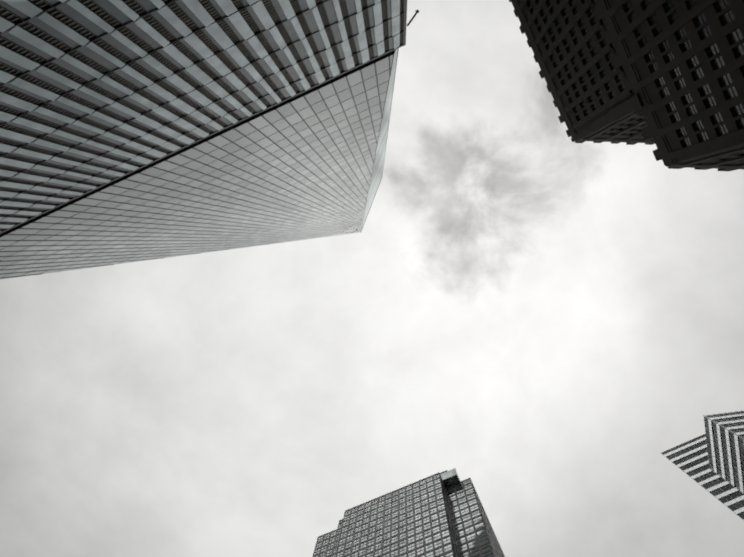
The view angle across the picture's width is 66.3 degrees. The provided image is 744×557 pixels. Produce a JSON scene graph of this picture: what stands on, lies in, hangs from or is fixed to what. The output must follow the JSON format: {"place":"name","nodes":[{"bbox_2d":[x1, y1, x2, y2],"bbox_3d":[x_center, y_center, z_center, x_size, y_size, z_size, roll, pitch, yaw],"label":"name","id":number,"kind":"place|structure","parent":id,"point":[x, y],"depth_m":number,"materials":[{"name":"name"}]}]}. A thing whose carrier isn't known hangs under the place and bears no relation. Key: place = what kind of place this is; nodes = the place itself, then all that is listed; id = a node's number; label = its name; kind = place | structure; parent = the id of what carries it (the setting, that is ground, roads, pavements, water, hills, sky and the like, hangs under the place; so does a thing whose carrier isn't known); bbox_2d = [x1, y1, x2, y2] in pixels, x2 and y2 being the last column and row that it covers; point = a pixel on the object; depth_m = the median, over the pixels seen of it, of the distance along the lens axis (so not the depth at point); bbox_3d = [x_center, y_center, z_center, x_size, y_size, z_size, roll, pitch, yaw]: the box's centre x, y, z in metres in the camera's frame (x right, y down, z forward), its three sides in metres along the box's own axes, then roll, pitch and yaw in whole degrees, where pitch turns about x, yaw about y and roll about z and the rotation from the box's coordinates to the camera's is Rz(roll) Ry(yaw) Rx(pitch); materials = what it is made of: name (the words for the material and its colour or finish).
{"place":"outdoors","nodes":[
{"label":"outdoors","id":0,"kind":"place"},
{"bbox_2d":[0,0,418,278],"bbox_3d":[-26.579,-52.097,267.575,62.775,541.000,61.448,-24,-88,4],"label":"skyscraper","id":1,"kind":"structure","parent":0,"point":[136,130],"depth_m":50.45,"materials":[{"name":"grey glass"}]},
{"bbox_2d":[0,0,743,556],"label":"sky","id":2,"kind":"structure","parent":0,"point":[533,313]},
{"bbox_2d":[312,468,504,556],"bbox_3d":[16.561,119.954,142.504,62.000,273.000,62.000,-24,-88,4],"label":"skyscraper","id":3,"kind":"structure","parent":0,"point":[442,514],"depth_m":202.20,"materials":[{"name":"grey glass"}]},
{"bbox_2d":[509,0,743,170],"bbox_3d":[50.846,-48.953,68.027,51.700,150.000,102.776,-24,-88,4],"label":"skyscraper","id":4,"kind":"structure","parent":0,"point":[666,77],"depth_m":71.35,"materials":[{"name":"brick"}]},
{"bbox_2d":[661,410,743,519],"bbox_3d":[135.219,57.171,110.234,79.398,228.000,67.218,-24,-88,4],"label":"banded tower","id":5,"kind":"structure","parent":0,"point":[711,461],"depth_m":156.72,"materials":[{"name":"grey glass"}]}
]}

